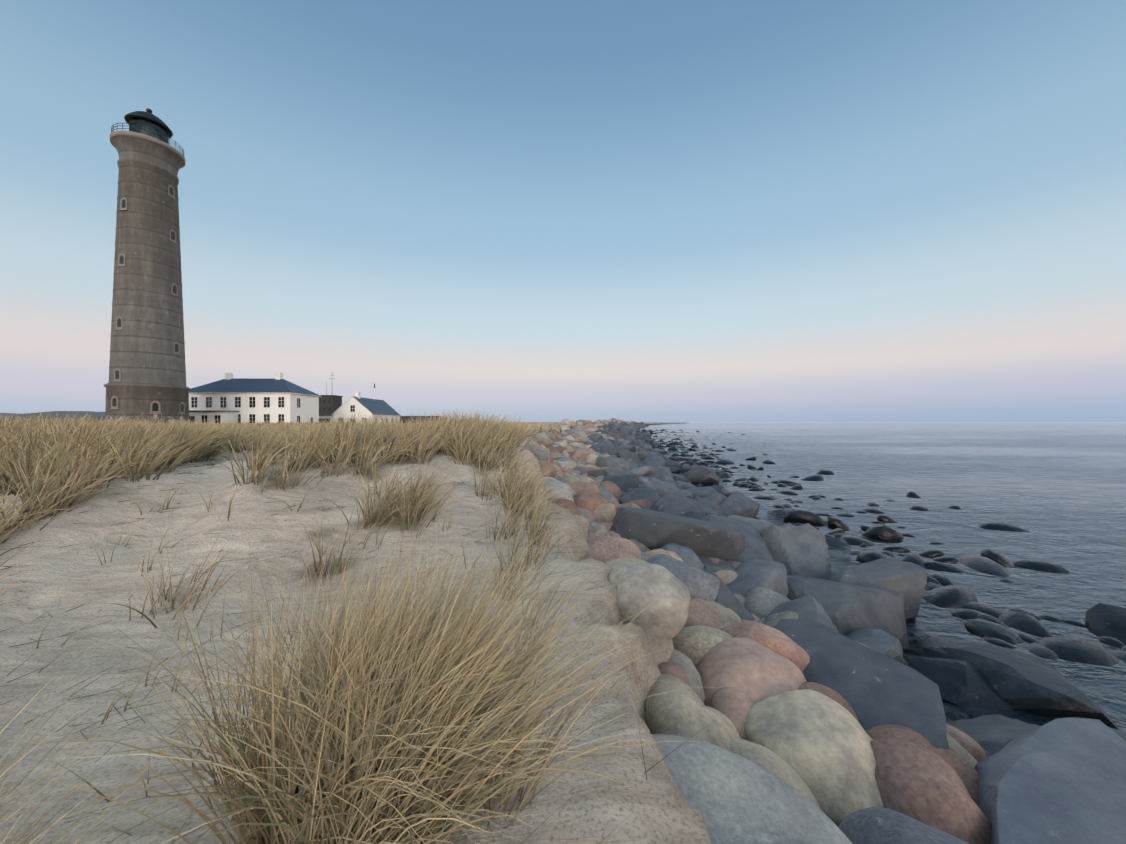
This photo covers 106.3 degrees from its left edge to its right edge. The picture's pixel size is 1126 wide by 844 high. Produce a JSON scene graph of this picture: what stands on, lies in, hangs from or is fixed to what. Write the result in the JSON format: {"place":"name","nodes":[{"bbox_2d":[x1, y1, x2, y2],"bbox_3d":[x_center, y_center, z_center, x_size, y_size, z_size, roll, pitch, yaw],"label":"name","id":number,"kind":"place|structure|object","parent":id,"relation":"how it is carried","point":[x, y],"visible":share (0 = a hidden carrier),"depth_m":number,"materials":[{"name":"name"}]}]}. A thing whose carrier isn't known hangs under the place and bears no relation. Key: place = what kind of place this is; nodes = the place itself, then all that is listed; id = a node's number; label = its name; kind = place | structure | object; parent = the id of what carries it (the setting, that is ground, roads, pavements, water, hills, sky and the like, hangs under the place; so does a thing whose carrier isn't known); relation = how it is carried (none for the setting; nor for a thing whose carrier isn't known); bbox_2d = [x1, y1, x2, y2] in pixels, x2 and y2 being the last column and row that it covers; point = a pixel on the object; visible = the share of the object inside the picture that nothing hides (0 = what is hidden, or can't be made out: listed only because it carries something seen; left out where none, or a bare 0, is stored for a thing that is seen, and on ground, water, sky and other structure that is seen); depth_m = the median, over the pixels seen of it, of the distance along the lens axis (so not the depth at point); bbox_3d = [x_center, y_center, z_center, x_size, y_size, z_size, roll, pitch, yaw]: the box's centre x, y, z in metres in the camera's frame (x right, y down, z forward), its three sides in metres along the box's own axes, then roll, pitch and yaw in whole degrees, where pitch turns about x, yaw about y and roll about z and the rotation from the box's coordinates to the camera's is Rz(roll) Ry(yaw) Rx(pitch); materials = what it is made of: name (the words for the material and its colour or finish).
{"place":"outdoors","nodes":[
{"label":"outdoors","id":0,"kind":"place"},
{"bbox_2d":[0,411,104,421],"bbox_3d":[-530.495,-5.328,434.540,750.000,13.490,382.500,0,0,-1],"label":"heath ridge","id":1,"kind":"structure","parent":0,"point":[99,415],"depth_m":376.33,"materials":[{"name":"plant"}]},
{"bbox_2d":[0,422,711,843],"bbox_3d":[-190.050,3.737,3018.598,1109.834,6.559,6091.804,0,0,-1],"label":"terrain","id":2,"kind":"structure","parent":0,"point":[84,580],"depth_m":3.82,"materials":[{"name":"beige sand"}]},
{"bbox_2d":[0,635,252,843],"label":"grass blades","id":3,"kind":"object","parent":2,"relation":"on","point":[25,793],"visible":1,"depth_m":1.31,"materials":[{"name":"beige plant"}]},
{"bbox_2d":[104,108,189,423],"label":"lighthouse","id":4,"kind":"object","parent":2,"relation":"on","point":[147,373],"visible":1,"depth_m":57.97,"materials":[{"name":"brick"}]},
{"bbox_2d":[189,372,321,423],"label":"house","id":5,"kind":"structure","parent":2,"relation":"on","point":[277,399],"depth_m":71.36,"materials":[{"name":"white painted plaster"},{"name":"zinc"},{"name":"glass"}]},
{"bbox_2d":[0,407,554,627],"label":"dune grass","id":6,"kind":"structure","parent":2,"relation":"on","point":[39,453],"depth_m":7.41,"materials":[{"name":"beige plant"}]},
{"bbox_2d":[0,468,563,843],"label":"grass sprigs","id":7,"kind":"object","parent":2,"relation":"on","point":[149,668],"visible":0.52,"depth_m":4.29,"materials":[{"name":"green plant"}]},
{"bbox_2d":[319,381,342,414],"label":"brown brick building","id":8,"kind":"structure","parent":2,"relation":"on","point":[329,404],"depth_m":107.03,"materials":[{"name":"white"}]},
{"bbox_2d":[129,420,554,438],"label":"grass","id":9,"kind":"structure","parent":2,"relation":"on","point":[534,428],"depth_m":40.03,"materials":[{"name":"plant"}]},
{"bbox_2d":[0,450,717,843],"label":"dead grass blades","id":10,"kind":"object","parent":2,"relation":"on","point":[260,618],"visible":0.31,"depth_m":3.87,"materials":[{"name":"beige plant"}]},
{"bbox_2d":[0,519,718,843],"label":"grass clump","id":11,"kind":"object","parent":2,"relation":"on","point":[398,721],"visible":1,"depth_m":1.68,"materials":[{"name":"beige plant"}]},
{"bbox_2d":[319,392,400,423],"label":"house","id":12,"kind":"structure","parent":2,"relation":"on","point":[359,405],"depth_m":87.34,"materials":[{"name":"white paint"}]},
{"bbox_2d":[400,416,446,422],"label":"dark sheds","id":13,"kind":"object","parent":2,"relation":"on","point":[406,418],"visible":0.17,"depth_m":134.60,"materials":[{"name":"grey wood"}]},
{"bbox_2d":[402,422,559,424],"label":"grass","id":14,"kind":"structure","parent":2,"relation":"on","point":[530,423],"depth_m":149.03,"materials":[{"name":"plant"}]},
{"bbox_2d":[395,435,600,659],"bbox_3d":[-0.667,0.969,6.159,2.076,1.532,6.970,0,0,-1],"label":"grass tuft","id":15,"kind":"object","parent":2,"relation":"on","point":[533,530],"visible":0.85,"depth_m":5.77,"materials":[{"name":"beige plant"}]},
{"bbox_2d":[525,425,651,512],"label":"rocks","id":16,"kind":"object","parent":2,"relation":"on","point":[591,493],"visible":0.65,"depth_m":20.55,"materials":[{"name":"stone"}]},
{"bbox_2d":[554,418,636,439],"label":"rocks","id":17,"kind":"object","parent":2,"relation":"on","point":[586,429],"visible":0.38,"depth_m":89.84,"materials":[{"name":"stone"}]},
{"bbox_2d":[594,421,650,438],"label":"rocks","id":18,"kind":"object","parent":2,"relation":"on","point":[622,428],"visible":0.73,"depth_m":117.52,"materials":[{"name":"stone"}]},
{"bbox_2d":[530,429,764,702],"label":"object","id":19,"kind":"object","parent":2,"relation":"on","point":[670,660],"depth_m":3.92,"materials":[{"name":"stone"}]},
{"bbox_2d":[585,430,723,486],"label":"rocks","id":20,"kind":"object","parent":2,"relation":"on","point":[648,457],"visible":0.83,"depth_m":33.39,"materials":[{"name":"stone"}]},
{"bbox_2d":[538,460,990,843],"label":"rocks","id":21,"kind":"object","parent":2,"relation":"on","point":[784,752],"visible":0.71,"depth_m":3.19,"materials":[{"name":"stone"}]},
{"bbox_2d":[595,439,1015,756],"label":"rocks","id":22,"kind":"object","parent":2,"relation":"on","point":[883,642],"visible":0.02,"depth_m":6.32,"materials":[{"name":"stone"}]},
{"bbox_2d":[587,466,1125,843],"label":"rocks","id":23,"kind":"object","parent":2,"relation":"on","point":[1060,778],"visible":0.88,"depth_m":5.93,"materials":[{"name":"stone"}]},
{"bbox_2d":[0,0,1125,421],"label":"sky","id":24,"kind":"structure","parent":0,"point":[532,210],"materials":[{"name":"blue"}]},
{"bbox_2d":[639,422,1125,731],"bbox_3d":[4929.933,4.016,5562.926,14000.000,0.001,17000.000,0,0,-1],"label":"sea water","id":25,"kind":"structure","parent":0,"point":[1057,490],"depth_m":23.07,"materials":[{"name":"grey liquid"}]},
{"bbox_2d":[637,429,1125,665],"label":"sea rocks","id":26,"kind":"object","parent":25,"relation":"in","point":[1105,624],"visible":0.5,"depth_m":11.19,"materials":[{"name":"stone"}]}
]}

